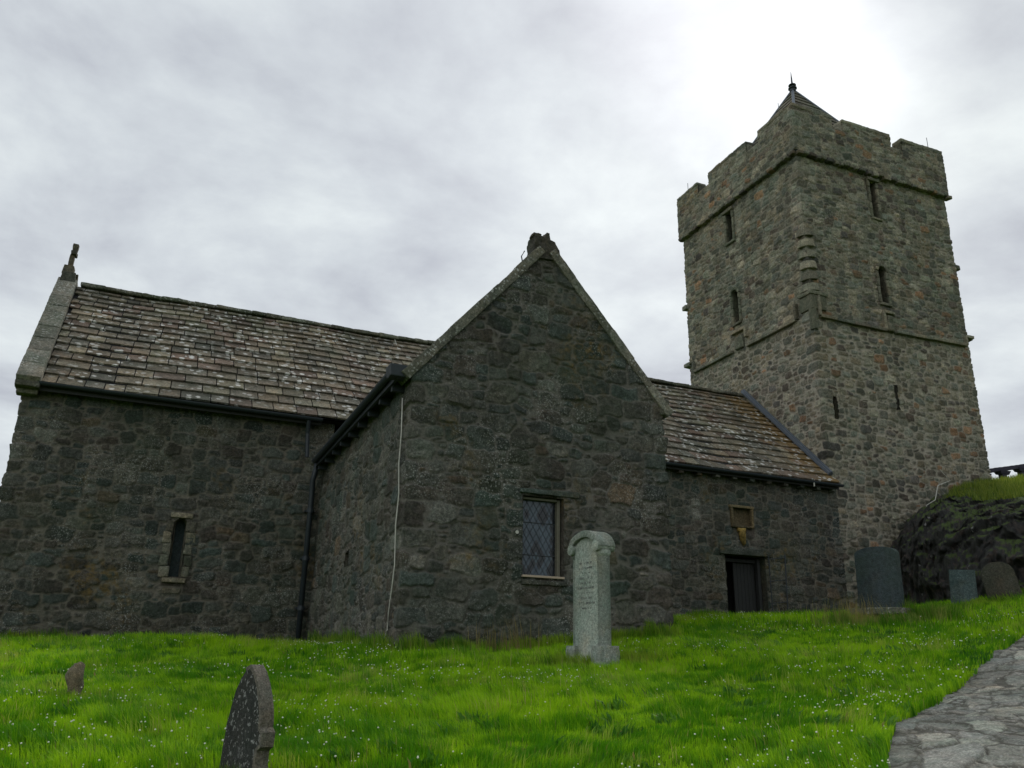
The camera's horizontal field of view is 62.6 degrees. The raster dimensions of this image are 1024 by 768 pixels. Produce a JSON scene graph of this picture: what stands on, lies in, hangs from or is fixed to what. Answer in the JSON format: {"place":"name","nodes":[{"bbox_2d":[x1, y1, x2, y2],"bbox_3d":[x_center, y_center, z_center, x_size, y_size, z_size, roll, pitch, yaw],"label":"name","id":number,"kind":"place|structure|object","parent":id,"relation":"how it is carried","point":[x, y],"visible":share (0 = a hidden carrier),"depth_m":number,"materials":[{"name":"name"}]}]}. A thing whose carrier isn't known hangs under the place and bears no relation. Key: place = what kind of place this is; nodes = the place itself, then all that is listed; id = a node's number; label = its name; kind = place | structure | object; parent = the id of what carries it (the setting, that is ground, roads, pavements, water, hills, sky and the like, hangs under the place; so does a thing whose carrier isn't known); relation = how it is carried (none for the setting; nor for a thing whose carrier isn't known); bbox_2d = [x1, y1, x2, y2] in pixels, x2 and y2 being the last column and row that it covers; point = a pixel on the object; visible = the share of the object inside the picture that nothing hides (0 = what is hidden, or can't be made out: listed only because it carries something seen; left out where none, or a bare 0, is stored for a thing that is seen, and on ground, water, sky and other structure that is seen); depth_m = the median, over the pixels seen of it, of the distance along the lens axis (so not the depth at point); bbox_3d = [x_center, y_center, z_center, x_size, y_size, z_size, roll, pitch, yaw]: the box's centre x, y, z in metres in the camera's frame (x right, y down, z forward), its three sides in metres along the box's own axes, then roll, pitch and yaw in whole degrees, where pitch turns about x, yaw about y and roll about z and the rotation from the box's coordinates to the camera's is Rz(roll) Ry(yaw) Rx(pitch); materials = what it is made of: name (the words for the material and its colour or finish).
{"place":"outdoors","nodes":[
{"label":"outdoors","id":0,"kind":"place"},
{"bbox_2d":[0,0,1023,485],"label":"sky","id":1,"kind":"structure","parent":0,"point":[383,166],"materials":[{"name":"grey"}]},
{"bbox_2d":[0,587,1023,767],"bbox_3d":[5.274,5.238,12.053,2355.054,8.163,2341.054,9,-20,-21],"label":"ground","id":2,"kind":"structure","parent":0,"point":[665,736],"depth_m":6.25,"materials":[{"name":"green plant"}]},
{"bbox_2d":[65,662,84,695],"bbox_3d":[-3.965,2.784,7.602,0.174,0.530,0.154,14,-21,-38],"label":"grave marker","id":3,"kind":"object","parent":2,"relation":"on","point":[74,675],"visible":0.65,"depth_m":7.59,"materials":[{"name":"grey stone"}]},
{"bbox_2d":[219,664,274,767],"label":"headstone","id":4,"kind":"object","parent":2,"relation":"on","point":[249,738],"visible":1,"depth_m":4.92,"materials":[{"name":"stone"}]},
{"bbox_2d":[0,75,991,648],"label":"church","id":5,"kind":"structure","parent":2,"relation":"on","point":[178,465],"depth_m":19.43,"materials":[{"name":"grey stone"}]},
{"bbox_2d":[158,512,196,593],"bbox_3d":[-7.371,3.723,18.522,0.690,1.750,0.379,9,-20,-21],"label":"window","id":6,"kind":"structure","parent":5,"relation":"in","point":[180,536],"depth_m":18.54,"materials":[{"name":"stone"}]},
{"bbox_2d":[344,552,348,566],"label":"window","id":7,"kind":"structure","parent":5,"relation":"in","point":[347,553],"depth_m":16.44,"materials":[{"name":"stone"}]},
{"bbox_2d":[519,488,579,586],"bbox_3d":[0.556,2.518,13.854,1.097,1.606,0.387,9,-20,-21],"label":"window","id":8,"kind":"structure","parent":5,"relation":"in","point":[543,517],"depth_m":13.85,"materials":[{"name":"grey glass"}]},
{"bbox_2d":[721,206,735,246],"bbox_3d":[8.759,-6.235,33.545,0.472,1.535,0.640,9,-20,-21],"label":"window","id":9,"kind":"structure","parent":5,"relation":"in","point":[729,232],"depth_m":33.61,"materials":[{"name":"stone"}]},
{"bbox_2d":[729,287,742,327],"bbox_3d":[8.730,-2.963,32.381,0.444,1.582,0.607,9,-20,-21],"label":"window","id":10,"kind":"structure","parent":5,"relation":"in","point":[736,314],"depth_m":32.42,"materials":[{"name":"stone"}]},
{"bbox_2d":[718,546,772,613],"bbox_3d":[6.584,6.083,24.238,1.872,2.579,0.862,9,-20,-21],"label":"doorway","id":11,"kind":"structure","parent":5,"relation":"in","point":[746,582],"depth_m":24.42,"materials":[{"name":"wood"}]},
{"bbox_2d":[832,396,837,418],"bbox_3d":[10.492,0.822,27.624,0.157,0.786,0.332,9,-20,-21],"label":"window","id":12,"kind":"structure","parent":5,"relation":"in","point":[834,398],"depth_m":27.58,"materials":[{"name":"stone"}]},
{"bbox_2d":[865,176,882,221],"bbox_3d":[13.390,-6.810,31.372,0.572,1.779,0.476,9,-20,-21],"label":"window","id":13,"kind":"structure","parent":5,"relation":"in","point":[875,206],"depth_m":31.34,"materials":[{"name":"stone"}]},
{"bbox_2d":[874,263,892,307],"bbox_3d":[13.204,-3.492,30.208,0.609,1.662,0.440,9,-20,-21],"label":"window","id":14,"kind":"structure","parent":5,"relation":"in","point":[882,277],"depth_m":30.15,"materials":[{"name":"stone"}]},
{"bbox_2d":[894,385,899,409],"bbox_3d":[13.059,0.516,28.874,0.130,0.903,0.332,9,-20,-21],"label":"window","id":15,"kind":"structure","parent":5,"relation":"in","point":[895,387],"depth_m":28.81,"materials":[{"name":"stone"}]},
{"bbox_2d":[1,610,1023,767],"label":"clover flowers","id":16,"kind":"object","parent":2,"relation":"on","point":[9,745],"visible":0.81,"depth_m":7.58,"materials":[{"name":"white plant"}]},
{"bbox_2d":[566,530,619,668],"bbox_3d":[1.030,3.100,10.888,0.389,2.376,0.851,10,-20,-25],"label":"headstone","id":17,"kind":"object","parent":2,"relation":"on","point":[589,551],"visible":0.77,"depth_m":10.85,"materials":[{"name":"stone"}]},
{"bbox_2d":[850,546,914,618],"bbox_3d":[7.054,3.885,16.161,0.514,1.505,1.059,15,-22,-35],"label":"headstone","id":18,"kind":"object","parent":2,"relation":"on","point":[878,574],"visible":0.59,"depth_m":16.09,"materials":[{"name":"stone"}]},
{"bbox_2d":[890,485,1023,605],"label":"rock outcrop","id":19,"kind":"object","parent":2,"relation":"on","point":[936,540],"visible":0.48,"depth_m":21.03,"materials":[{"name":"grey stone"}]},
{"bbox_2d":[943,473,1023,500],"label":"terrace grass","id":20,"kind":"structure","parent":19,"relation":"on","point":[1012,485],"depth_m":25.60,"materials":[{"name":"green plant"}]},
{"bbox_2d":[990,464,1023,477],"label":"railing","id":21,"kind":"object","parent":19,"relation":"on","point":[1004,471],"visible":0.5,"depth_m":35.42,"materials":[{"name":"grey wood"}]},
{"bbox_2d":[949,570,977,604],"bbox_3d":[9.261,4.310,17.256,0.503,0.986,0.118,-6,-20,29],"label":"headstone","id":22,"kind":"object","parent":2,"relation":"on","point":[962,584],"visible":0.65,"depth_m":17.27,"materials":[{"name":"grey stone"}]},
{"bbox_2d":[980,562,1022,599],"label":"headstone","id":23,"kind":"object","parent":2,"relation":"on","point":[998,578],"visible":0.61,"depth_m":17.08,"materials":[{"name":"grey stone"}]},
{"bbox_2d":[468,596,910,652],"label":"dry grass","id":24,"kind":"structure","parent":0,"point":[489,643],"depth_m":12.65,"materials":[{"name":"plant"}]},
{"bbox_2d":[888,636,1023,767],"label":"path","id":25,"kind":"structure","parent":0,"point":[976,720],"depth_m":6.15,"materials":[{"name":"grey stone"}]}
]}

